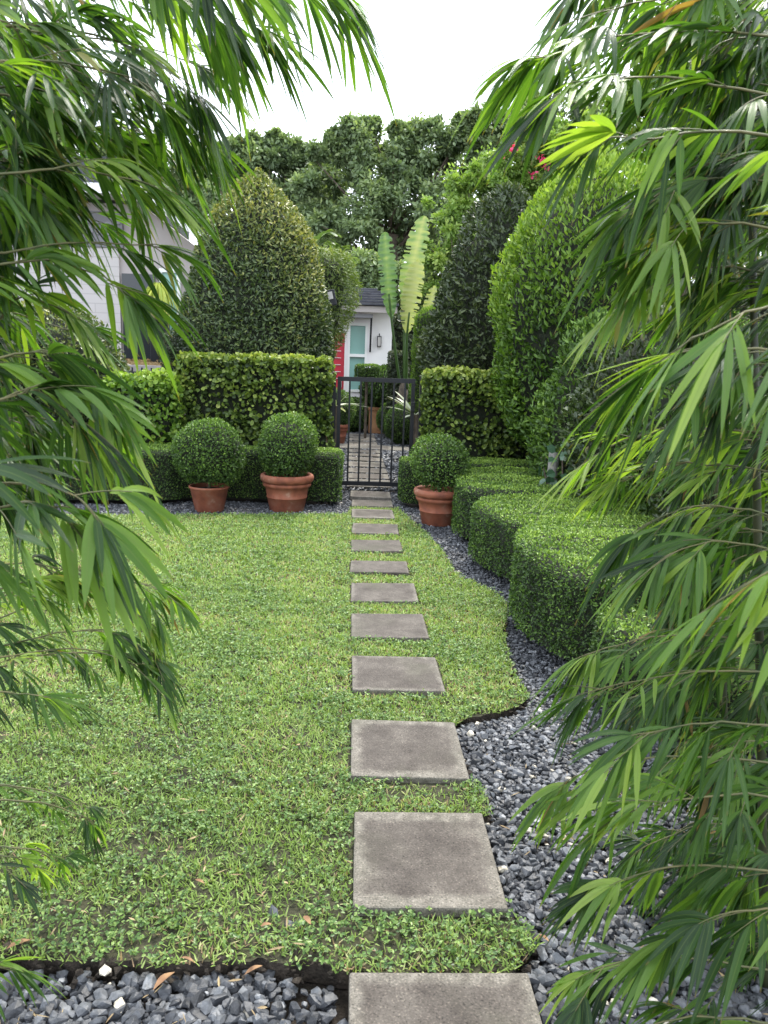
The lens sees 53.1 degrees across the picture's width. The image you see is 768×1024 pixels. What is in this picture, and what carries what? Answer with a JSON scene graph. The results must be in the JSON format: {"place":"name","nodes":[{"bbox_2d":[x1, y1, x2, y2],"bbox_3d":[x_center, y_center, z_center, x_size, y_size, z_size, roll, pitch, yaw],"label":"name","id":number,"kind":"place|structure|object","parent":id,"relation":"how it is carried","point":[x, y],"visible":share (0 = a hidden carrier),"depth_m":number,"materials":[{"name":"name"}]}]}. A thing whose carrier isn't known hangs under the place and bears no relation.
{"place":"outdoors","nodes":[
{"label":"outdoors","id":0,"kind":"place"},
{"bbox_2d":[127,367,160,373],"bbox_3d":[-1.958,-1.058,9.660,2.460,1.420,0.036,1,11,-3],"label":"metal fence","id":1,"kind":"object","parent":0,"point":[132,371],"visible":0.06,"depth_m":9.47,"materials":[{"name":"grey metal"}]},
{"bbox_2d":[150,320,176,361],"bbox_3d":[-3.632,-2.741,12.465,0.500,0.718,0.400,1,11,-3],"label":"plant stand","id":2,"kind":"object","parent":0,"point":[153,355],"visible":0.16,"depth_m":12.36,"materials":[{"name":"black metal"}]},
{"bbox_2d":[146,282,179,326],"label":"banana plant","id":3,"kind":"object","parent":2,"relation":"on","point":[163,295],"visible":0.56,"depth_m":12.17,"materials":[{"name":"green plant"}]},
{"bbox_2d":[0,506,543,988],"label":"lawn","id":4,"kind":"structure","parent":0,"point":[316,974],"depth_m":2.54,"materials":[{"name":"plant"}]},
{"bbox_2d":[6,938,29,948],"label":"dry leaf","id":5,"kind":"object","parent":4,"relation":"on","point":[13,943],"visible":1,"depth_m":2.06,"materials":[{"name":"beige plant"}]},
{"bbox_2d":[0,0,396,1022],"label":"bamboo clump","id":6,"kind":"object","parent":4,"relation":"on","point":[48,84],"visible":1,"depth_m":1.42,"materials":[{"name":"green plant"}]},
{"bbox_2d":[0,586,536,988],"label":"soil crumbs","id":7,"kind":"object","parent":4,"relation":"on","point":[170,979],"visible":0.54,"depth_m":2.05,"materials":[{"name":"brown soil"}]},
{"bbox_2d":[268,904,277,917],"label":"stray stone","id":8,"kind":"object","parent":4,"relation":"on","point":[275,909],"visible":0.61,"depth_m":2.23,"materials":[{"name":"stone"}]},
{"bbox_2d":[284,920,293,927],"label":"stray stone","id":9,"kind":"object","parent":4,"relation":"on","point":[290,922],"visible":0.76,"depth_m":2.18,"materials":[{"name":"stone"}]},
{"bbox_2d":[303,915,310,923],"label":"dry leaf","id":10,"kind":"object","parent":4,"relation":"on","point":[306,918],"visible":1,"depth_m":2.18,"materials":[{"name":"beige plant"}]},
{"bbox_2d":[352,509,393,520],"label":"stepping stone","id":11,"kind":"object","parent":4,"relation":"on","point":[375,514],"visible":0.73,"depth_m":8.13,"materials":[{"name":"concrete"}]},
{"bbox_2d":[352,523,398,535],"bbox_3d":[-0.086,0.181,7.436,0.445,0.050,0.442,2,11,-1],"label":"stepping stone","id":12,"kind":"object","parent":4,"relation":"on","point":[366,528],"visible":0.78,"depth_m":7.39,"materials":[{"name":"concrete"}]},
{"bbox_2d":[351,540,402,553],"bbox_3d":[-0.069,0.315,6.740,0.440,0.050,0.423,1,11,-3],"label":"stepping stone","id":13,"kind":"object","parent":4,"relation":"on","point":[384,546],"visible":0.76,"depth_m":6.69,"materials":[{"name":"concrete"}]},
{"bbox_2d":[350,560,408,575],"bbox_3d":[-0.039,0.450,6.037,0.450,0.050,0.382,1,9,-1],"label":"stepping stone","id":14,"kind":"object","parent":4,"relation":"on","point":[395,568],"visible":0.8,"depth_m":5.98,"materials":[{"name":"concrete"}]},
{"bbox_2d":[351,583,418,604],"bbox_3d":[-0.002,0.580,5.365,0.455,0.050,0.425,1,11,-2],"label":"stepping stone","id":15,"kind":"object","parent":4,"relation":"on","point":[379,593],"visible":0.8,"depth_m":5.33,"materials":[{"name":"concrete"}]},
{"bbox_2d":[351,613,428,641],"bbox_3d":[0.028,0.711,4.681,0.455,0.050,0.435,1,11,-3],"label":"stepping stone","id":16,"kind":"object","parent":4,"relation":"on","point":[401,626],"visible":0.77,"depth_m":4.64,"materials":[{"name":"concrete"}]},
{"bbox_2d":[352,656,444,695],"bbox_3d":[0.062,0.850,3.963,0.455,0.050,0.456,2,10,-3],"label":"stepping stone","id":17,"kind":"object","parent":4,"relation":"on","point":[377,675],"visible":0.73,"depth_m":3.91,"materials":[{"name":"concrete"}]},
{"bbox_2d":[350,719,468,783],"bbox_3d":[0.093,0.998,3.193,0.460,0.050,0.480,2,11,-3],"label":"stepping stone","id":18,"kind":"object","parent":4,"relation":"on","point":[419,752],"visible":0.76,"depth_m":3.14,"materials":[{"name":"concrete"}]},
{"bbox_2d":[353,812,507,916],"bbox_3d":[0.129,1.134,2.489,0.455,0.050,0.500,1,10,-2],"label":"stepping stone","id":19,"kind":"object","parent":4,"relation":"on","point":[440,864],"visible":0.85,"depth_m":2.43,"materials":[{"name":"concrete"}]},
{"bbox_2d":[326,289,336,305],"bbox_3d":[-0.853,-1.867,11.026,0.303,2.572,0.128,1,11,-3],"label":"floodlight","id":20,"kind":"object","parent":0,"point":[331,295],"visible":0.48,"depth_m":10.75,"materials":[{"name":"black metal"}]},
{"bbox_2d":[0,430,767,1023],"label":"ground","id":21,"kind":"structure","parent":0,"point":[342,1006],"depth_m":2.08,"materials":[{"name":"soil"}]},
{"bbox_2d":[0,324,46,437],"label":"shrub","id":22,"kind":"object","parent":21,"relation":"on","point":[21,387],"visible":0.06,"depth_m":9.51,"materials":[{"name":"green plant"}]},
{"bbox_2d":[20,291,130,439],"bbox_3d":[-4.489,-1.789,10.478,2.114,2.376,2.006,1,11,-3],"label":"shrub","id":23,"kind":"object","parent":21,"relation":"on","point":[60,335],"visible":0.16,"depth_m":9.87,"materials":[{"name":"green plant"}]},
{"bbox_2d":[12,155,200,414],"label":"grey house","id":24,"kind":"structure","parent":21,"relation":"on","point":[122,273],"depth_m":12.76,"materials":[{"name":"paint"}]},
{"bbox_2d":[122,273,154,359],"bbox_3d":[-4.114,-3.175,12.936,0.540,1.600,0.050,1,11,-3],"label":"dark window","id":25,"kind":"structure","parent":24,"relation":"in","point":[129,280],"depth_m":12.91,"materials":[{"name":"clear glass"}]},
{"bbox_2d":[159,268,180,335],"bbox_3d":[-3.594,-3.158,12.945,0.340,1.800,0.096,1,11,-3],"label":"window","id":26,"kind":"structure","parent":24,"relation":"in","point":[162,270],"depth_m":12.81,"materials":[{"name":"white paint"}]},
{"bbox_2d":[48,118,226,222],"bbox_3d":[-9.393,-8.553,24.590,8.637,10.045,2.927,1,11,-3],"label":"broadleaf tree","id":27,"kind":"object","parent":21,"relation":"on","point":[208,195],"visible":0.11,"depth_m":23.86,"materials":[{"name":"green plant"}]},
{"bbox_2d":[123,358,162,370],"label":"planter wall","id":28,"kind":"structure","parent":21,"relation":"on","point":[150,364],"depth_m":12.33,"materials":[{"name":"grey stone"}]},
{"bbox_2d":[102,367,184,446],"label":"shrub","id":29,"kind":"object","parent":21,"relation":"on","point":[155,391],"visible":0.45,"depth_m":8.89,"materials":[{"name":"green plant"}]},
{"bbox_2d":[157,328,181,370],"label":"clipped shrub","id":30,"kind":"object","parent":21,"relation":"on","point":[173,339],"visible":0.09,"depth_m":11.20,"materials":[{"name":"green plant"}]},
{"bbox_2d":[0,439,344,501],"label":"hedge","id":31,"kind":"object","parent":21,"relation":"on","point":[170,483],"visible":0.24,"depth_m":8.67,"materials":[{"name":"green plant"}]},
{"bbox_2d":[172,350,336,451],"bbox_3d":[-1.562,-1.104,9.352,1.968,1.683,0.579,1,11,-3],"label":"tall hedge","id":32,"kind":"object","parent":21,"relation":"on","point":[246,396],"visible":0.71,"depth_m":9.17,"materials":[{"name":"green plant"}]},
{"bbox_2d":[174,126,343,235],"bbox_3d":[-5.056,-9.381,29.478,7.298,10.144,3.270,1,11,-3],"label":"broadleaf tree","id":33,"kind":"object","parent":21,"relation":"on","point":[278,151],"visible":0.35,"depth_m":28.43,"materials":[{"name":"green plant"}]},
{"bbox_2d":[314,229,341,245],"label":"palm","id":34,"kind":"object","parent":21,"relation":"on","point":[320,236],"visible":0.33,"depth_m":18.90,"materials":[{"name":"green plant"}]},
{"bbox_2d":[328,372,335,447],"bbox_3d":[-0.665,-0.991,9.708,0.110,1.520,0.110,1,11,-3],"label":"gate post","id":35,"kind":"object","parent":21,"relation":"on","point":[333,407],"visible":0.21,"depth_m":9.60,"materials":[{"name":"black metal"}]},
{"bbox_2d":[336,376,415,486],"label":"garden gate","id":36,"kind":"structure","parent":35,"relation":"attached to","point":[412,411],"depth_m":9.67,"materials":[{"name":"black metal"}]},
{"bbox_2d":[323,242,360,264],"bbox_3d":[-1.321,-4.743,20.487,1.025,4.641,1.673,7,12,24],"label":"palm","id":37,"kind":"object","parent":21,"relation":"on","point":[337,245],"visible":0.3,"depth_m":19.90,"materials":[{"name":"green plant"}]},
{"bbox_2d":[54,490,631,733],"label":"gravel","id":38,"kind":"structure","parent":21,"relation":"on","point":[454,546],"depth_m":6.09,"materials":[{"name":"grey gravel"}]},
{"bbox_2d":[169,417,245,512],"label":"potted topiary","id":39,"kind":"object","parent":38,"relation":"on","point":[209,451],"visible":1,"depth_m":7.98,"materials":[{"name":"plant"}]},
{"bbox_2d":[256,411,319,512],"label":"potted topiary","id":40,"kind":"object","parent":38,"relation":"on","point":[288,448],"visible":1,"depth_m":8.18,"materials":[{"name":"plant"}]},
{"bbox_2d":[408,432,471,526],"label":"potted topiary","id":41,"kind":"object","parent":38,"relation":"on","point":[441,459],"visible":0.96,"depth_m":7.76,"materials":[{"name":"plant"}]},
{"bbox_2d":[333,287,398,429],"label":"white house","id":42,"kind":"structure","parent":21,"relation":"on","point":[368,337],"depth_m":18.09,"materials":[{"name":"paint"}]},
{"bbox_2d":[333,334,344,392],"bbox_3d":[-1.368,-3.114,18.275,0.819,2.268,0.050,1,11,-3],"label":"door","id":43,"kind":"structure","parent":42,"relation":"in","point":[340,352],"depth_m":18.18,"materials":[{"name":"red paint"}]},
{"bbox_2d":[347,323,367,391],"bbox_3d":[-0.635,-3.646,18.173,0.453,1.598,0.150,1,11,-3],"label":"window","id":44,"kind":"structure","parent":42,"relation":"in","point":[357,334],"depth_m":18.11,"materials":[{"name":"white paint"}]},
{"bbox_2d":[350,490,390,500],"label":"stepping stone","id":45,"kind":"object","parent":21,"relation":"on","point":[366,495],"visible":0.89,"depth_m":9.26,"materials":[{"name":"concrete"}]},
{"bbox_2d":[351,500,392,508],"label":"stepping stone","id":46,"kind":"object","parent":21,"relation":"on","point":[378,504],"visible":0.74,"depth_m":8.72,"materials":[{"name":"concrete"}]},
{"bbox_2d":[339,431,408,491],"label":"gravel","id":47,"kind":"structure","parent":21,"relation":"on","point":[386,456],"depth_m":12.83,"materials":[{"name":"grey gravel"}]},
{"bbox_2d":[176,167,335,371],"bbox_3d":[-1.753,-2.585,10.567,2.223,4.101,2.283,1,11,-3],"label":"clipped cone","id":48,"kind":"object","parent":47,"relation":"on","point":[275,299],"visible":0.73,"depth_m":9.79,"materials":[{"name":"green plant"}]},
{"bbox_2d":[308,244,363,357],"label":"clipped column","id":49,"kind":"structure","parent":47,"relation":"on","point":[337,276],"depth_m":11.92,"materials":[{"name":"green plant"}]},
{"bbox_2d":[326,389,356,443],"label":"potted topiary","id":50,"kind":"object","parent":47,"relation":"on","point":[343,423],"visible":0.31,"depth_m":15.00,"materials":[{"name":"plant"}]},
{"bbox_2d":[335,390,369,452],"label":"variegated plant","id":51,"kind":"object","parent":47,"relation":"on","point":[343,404],"visible":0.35,"depth_m":13.09,"materials":[{"name":"green plant"}]},
{"bbox_2d":[350,396,368,431],"bbox_3d":[-0.707,-2.273,17.881,0.822,0.847,0.859,1,11,-3],"label":"clipped ball","id":52,"kind":"object","parent":47,"relation":"on","point":[354,425],"visible":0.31,"depth_m":17.63,"materials":[{"name":"green plant"}]},
{"bbox_2d":[349,433,374,437],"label":"paver","id":53,"kind":"object","parent":47,"relation":"on","point":[351,435],"visible":0.52,"depth_m":16.93,"materials":[{"name":"concrete"}]},
{"bbox_2d":[349,438,375,441],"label":"paver","id":54,"kind":"object","parent":47,"relation":"on","point":[362,439],"visible":0.55,"depth_m":16.14,"materials":[{"name":"concrete"}]},
{"bbox_2d":[354,363,379,437],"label":"cube topiary","id":55,"kind":"object","parent":54,"relation":"on","point":[373,371],"visible":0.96,"depth_m":16.11,"materials":[{"name":"green plant"}]},
{"bbox_2d":[349,441,376,444],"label":"paver","id":56,"kind":"object","parent":47,"relation":"on","point":[363,442],"visible":0.43,"depth_m":15.47,"materials":[{"name":"concrete"}]},
{"bbox_2d":[349,449,379,453],"bbox_3d":[-0.364,-1.090,14.019,0.589,0.050,0.450,2,11,-3],"label":"paver","id":57,"kind":"object","parent":47,"relation":"on","point":[364,451],"visible":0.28,"depth_m":13.94,"materials":[{"name":"concrete"}]},
{"bbox_2d":[349,453,379,457],"bbox_3d":[-0.339,-0.979,13.445,0.589,0.050,0.420,1,10,-3],"label":"paver","id":58,"kind":"object","parent":47,"relation":"on","point":[367,455],"visible":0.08,"depth_m":13.37,"materials":[{"name":"concrete"}]},
{"bbox_2d":[349,456,383,462],"bbox_3d":[-0.314,-0.865,12.851,0.589,0.050,0.470,3,10,-4],"label":"paver","id":59,"kind":"object","parent":47,"relation":"on","point":[362,459],"visible":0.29,"depth_m":12.75,"materials":[{"name":"concrete"}]},
{"bbox_2d":[349,461,385,468],"bbox_3d":[-0.284,-0.734,12.169,0.589,0.050,0.660,2,10,-3],"label":"paver","id":60,"kind":"object","parent":47,"relation":"on","point":[365,464],"visible":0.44,"depth_m":12.07,"materials":[{"name":"concrete"}]},
{"bbox_2d":[348,468,387,473],"bbox_3d":[-0.255,-0.602,11.483,0.589,0.050,0.520,1,10,-4],"label":"paver","id":61,"kind":"object","parent":47,"relation":"on","point":[366,470],"visible":0.43,"depth_m":11.39,"materials":[{"name":"concrete"}]},
{"bbox_2d":[348,473,388,479],"bbox_3d":[-0.230,-0.488,10.894,0.589,0.051,0.460,2,11,-3],"label":"paver","id":62,"kind":"object","parent":47,"relation":"on","point":[364,476],"visible":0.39,"depth_m":10.84,"materials":[{"name":"concrete"}]},
{"bbox_2d":[347,479,391,490],"bbox_3d":[-0.202,-0.364,10.246,0.589,0.050,0.620,2,11,-2],"label":"paver","id":63,"kind":"object","parent":47,"relation":"on","point":[376,487],"visible":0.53,"depth_m":9.96,"materials":[{"name":"concrete"}]},
{"bbox_2d":[340,443,408,450],"bbox_3d":[-0.125,-1.221,14.748,1.700,0.051,0.690,3,11,-2],"label":"paver","id":64,"kind":"object","parent":47,"relation":"on","point":[374,447],"visible":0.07,"depth_m":14.68,"materials":[{"name":"concrete"}]},
{"bbox_2d":[368,406,383,433],"bbox_3d":[-0.003,-2.152,17.932,0.760,0.600,0.640,1,11,-3],"label":"square planter","id":65,"kind":"object","parent":47,"relation":"on","point":[375,429],"visible":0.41,"depth_m":17.64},
{"bbox_2d":[357,364,410,406],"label":"shrub","id":66,"kind":"object","parent":65,"relation":"in","point":[377,395],"visible":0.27,"depth_m":17.39,"materials":[{"name":"green plant"}]},
{"bbox_2d":[376,401,389,432],"bbox_3d":[0.198,-2.062,16.945,0.777,0.803,0.815,1,11,-3],"label":"clipped ball","id":67,"kind":"object","parent":47,"relation":"on","point":[378,418],"visible":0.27,"depth_m":16.78,"materials":[{"name":"green plant"}]},
{"bbox_2d":[383,402,410,443],"bbox_3d":[0.408,-1.799,15.578,0.861,0.886,0.900,1,11,-3],"label":"clipped ball","id":68,"kind":"object","parent":47,"relation":"on","point":[398,426],"visible":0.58,"depth_m":15.30,"materials":[{"name":"green plant"}]},
{"bbox_2d":[384,350,409,437],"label":"clipped shrub","id":69,"kind":"object","parent":47,"relation":"on","point":[392,372],"visible":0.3,"depth_m":16.37,"materials":[{"name":"green plant"}]},
{"bbox_2d":[388,391,417,455],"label":"variegated plant","id":70,"kind":"object","parent":47,"relation":"on","point":[415,430],"visible":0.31,"depth_m":12.58,"materials":[{"name":"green plant"}]},
{"bbox_2d":[378,216,436,403],"bbox_3d":[0.615,-3.776,15.897,1.498,4.600,0.784,-8,15,-43],"label":"travellers palm","id":71,"kind":"object","parent":47,"relation":"on","point":[412,274],"visible":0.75,"depth_m":15.61,"materials":[{"name":"green plant"}]},
{"bbox_2d":[409,305,438,413],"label":"clipped column","id":72,"kind":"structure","parent":47,"relation":"on","point":[421,317],"depth_m":12.65,"materials":[{"name":"green plant"}]},
{"bbox_2d":[287,110,477,291],"bbox_3d":[-0.374,-8.723,26.959,7.952,10.124,5.153,1,11,-3],"label":"banyan tree","id":73,"kind":"object","parent":21,"relation":"on","point":[401,159],"visible":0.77,"depth_m":25.75,"materials":[{"name":"green plant"}]},
{"bbox_2d":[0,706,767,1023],"bbox_3d":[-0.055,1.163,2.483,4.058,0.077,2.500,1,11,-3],"label":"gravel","id":74,"kind":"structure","parent":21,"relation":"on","point":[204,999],"depth_m":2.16,"materials":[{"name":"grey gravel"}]},
{"bbox_2d":[99,964,110,975],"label":"stray stone","id":75,"kind":"object","parent":74,"relation":"on","point":[104,969],"visible":1,"depth_m":2.01,"materials":[{"name":"stone"}]},
{"bbox_2d":[153,972,173,989],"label":"dry leaf","id":76,"kind":"object","parent":74,"relation":"on","point":[161,978],"visible":1,"depth_m":1.98,"materials":[{"name":"brown plant"}]},
{"bbox_2d":[179,956,194,962],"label":"dry leaf","id":77,"kind":"object","parent":74,"relation":"on","point":[188,958],"visible":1,"depth_m":2.02,"materials":[{"name":"brown plant"}]},
{"bbox_2d":[244,965,261,974],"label":"dry leaf","id":78,"kind":"object","parent":74,"relation":"on","point":[251,968],"visible":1,"depth_m":2.03,"materials":[{"name":"brown plant"}]},
{"bbox_2d":[0,710,767,1023],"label":"litter","id":79,"kind":"object","parent":74,"relation":"on","point":[274,948],"visible":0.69,"depth_m":2.38,"materials":[{"name":"plant"}]},
{"bbox_2d":[349,308,420,402],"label":"back hedge","id":80,"kind":"object","parent":21,"relation":"on","point":[398,329],"visible":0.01,"depth_m":20.18,"materials":[{"name":"green plant"}]},
{"bbox_2d":[344,246,441,323],"bbox_3d":[0.593,-5.204,22.518,4.525,4.924,2.207,1,11,-3],"label":"understorey tree","id":81,"kind":"object","parent":21,"relation":"on","point":[368,270],"visible":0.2,"depth_m":21.72,"materials":[{"name":"green plant"}]},
{"bbox_2d":[417,375,422,456],"bbox_3d":[0.473,-0.962,9.763,0.110,1.520,0.110,1,11,-3],"label":"gate post","id":82,"kind":"object","parent":21,"relation":"on","point":[419,411],"visible":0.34,"depth_m":9.67,"materials":[{"name":"black metal"}]},
{"bbox_2d":[348,973,541,1023],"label":"stepping stone","id":83,"kind":"object","parent":21,"relation":"on","point":[441,998],"visible":1,"depth_m":1.92,"materials":[{"name":"concrete"}]},
{"bbox_2d":[411,157,519,311],"bbox_3d":[2.402,-6.056,21.425,3.409,7.132,2.155,1,11,-3],"label":"light green tree","id":84,"kind":"object","parent":21,"relation":"on","point":[450,216],"visible":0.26,"depth_m":20.68,"materials":[{"name":"green plant"}]},
{"bbox_2d":[397,455,545,503],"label":"hedge","id":85,"kind":"object","parent":21,"relation":"on","point":[408,482],"visible":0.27,"depth_m":8.81,"materials":[{"name":"green plant"}]},
{"bbox_2d":[418,365,539,462],"bbox_3d":[1.189,-0.991,9.475,1.606,1.603,0.590,1,11,-3],"label":"tall hedge","id":86,"kind":"object","parent":21,"relation":"on","point":[461,403],"visible":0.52,"depth_m":9.29,"materials":[{"name":"green plant"}]},
{"bbox_2d":[415,181,543,380],"bbox_3d":[1.587,-2.465,10.679,2.314,4.044,2.312,1,11,-3],"label":"clipped cone","id":87,"kind":"object","parent":21,"relation":"on","point":[460,329],"visible":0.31,"depth_m":10.02,"materials":[{"name":"green plant"}]},
{"bbox_2d":[451,465,600,538],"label":"hedge","id":88,"kind":"object","parent":21,"relation":"on","point":[471,488],"visible":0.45,"depth_m":7.23,"materials":[{"name":"green plant"}]},
{"bbox_2d":[454,88,614,175],"bbox_3d":[4.885,-8.737,25.988,5.265,10.860,2.858,1,11,-3],"label":"broadleaf tree","id":89,"kind":"object","parent":21,"relation":"on","point":[486,137],"visible":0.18,"depth_m":24.95,"materials":[{"name":"green plant"}]},
{"bbox_2d":[547,452,558,481],"bbox_3d":[1.627,-0.189,7.474,0.106,0.780,0.106,1,11,-3],"label":"garden light","id":90,"kind":"object","parent":21,"relation":"on","point":[554,466],"visible":0.24,"depth_m":7.38,"materials":[{"name":"grey metal"}]},
{"bbox_2d":[467,492,658,580],"bbox_3d":[1.575,0.195,6.166,1.720,0.513,1.710,1,11,-3],"label":"hedge","id":91,"kind":"object","parent":21,"relation":"on","point":[496,523],"visible":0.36,"depth_m":6.08,"materials":[{"name":"green plant"}]},
{"bbox_2d":[538,440,590,490],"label":"round leaf plant","id":92,"kind":"object","parent":21,"relation":"on","point":[550,474],"visible":0.27,"depth_m":7.18,"materials":[{"name":"green plant"}]},
{"bbox_2d":[523,308,638,484],"bbox_3d":[2.065,-0.921,7.687,1.242,2.174,1.201,10,14,37],"label":"shrub","id":93,"kind":"object","parent":21,"relation":"on","point":[557,397],"visible":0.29,"depth_m":7.48,"materials":[{"name":"green plant"}]},
{"bbox_2d":[486,145,683,456],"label":"bushy column","id":94,"kind":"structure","parent":21,"relation":"on","point":[538,297],"depth_m":8.17,"materials":[{"name":"green plant"}]},
{"bbox_2d":[447,0,767,1023],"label":"bamboo clump","id":95,"kind":"object","parent":21,"relation":"on","point":[705,206],"visible":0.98,"depth_m":1.50,"materials":[{"name":"green plant"}]},
{"bbox_2d":[557,302,679,502],"bbox_3d":[2.291,-0.764,6.879,1.380,2.182,1.313,9,13,34],"label":"shrub","id":96,"kind":"object","parent":21,"relation":"on","point":[636,350],"visible":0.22,"depth_m":6.69,"materials":[{"name":"green plant"}]},
{"bbox_2d":[507,512,752,660],"bbox_3d":[1.644,0.433,4.816,1.701,0.559,1.964,1,11,-3],"label":"hedge","id":97,"kind":"object","parent":21,"relation":"on","point":[549,580],"visible":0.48,"depth_m":4.45,"materials":[{"name":"green plant"}]},
{"bbox_2d":[587,601,767,747],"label":"hedge","id":98,"kind":"object","parent":21,"relation":"on","point":[620,630],"visible":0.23,"depth_m":3.56,"materials":[{"name":"green plant"}]},
{"bbox_2d":[601,0,767,302],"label":"bright green tree","id":99,"kind":"object","parent":21,"relation":"on","point":[642,114],"visible":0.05,"depth_m":9.34,"materials":[{"name":"green plant"}]},
{"bbox_2d":[609,308,767,518],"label":"shrub","id":100,"kind":"object","parent":21,"relation":"on","point":[664,401],"visible":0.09,"depth_m":5.92,"materials":[{"name":"green plant"}]},
{"bbox_2d":[645,318,767,553],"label":"shrub","id":101,"kind":"object","parent":21,"relation":"on","point":[664,511],"visible":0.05,"depth_m":4.99,"materials":[{"name":"green plant"}]},
{"bbox_2d":[681,250,767,355],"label":"back hedge","id":102,"kind":"object","parent":21,"relation":"on","point":[742,309],"visible":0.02,"depth_m":7.28,"materials":[{"name":"green plant"}]},
{"bbox_2d":[5,0,766,302],"label":"sky","id":103,"kind":"structure","parent":0,"point":[433,51],"materials":[{"name":"white"}]},
{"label":"back hedge","id":104,"kind":"object","parent":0,"visible":0},
{"bbox_2d":[474,105,632,220],"bbox_3d":[3.044,-4.070,13.711,3.220,6.161,1.602,1,11,-3],"label":"bougainvillea","id":105,"kind":"object","parent":104,"relation":"on","point":[513,173],"visible":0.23,"depth_m":13.06,"materials":[{"name":"green plant"}]}
]}

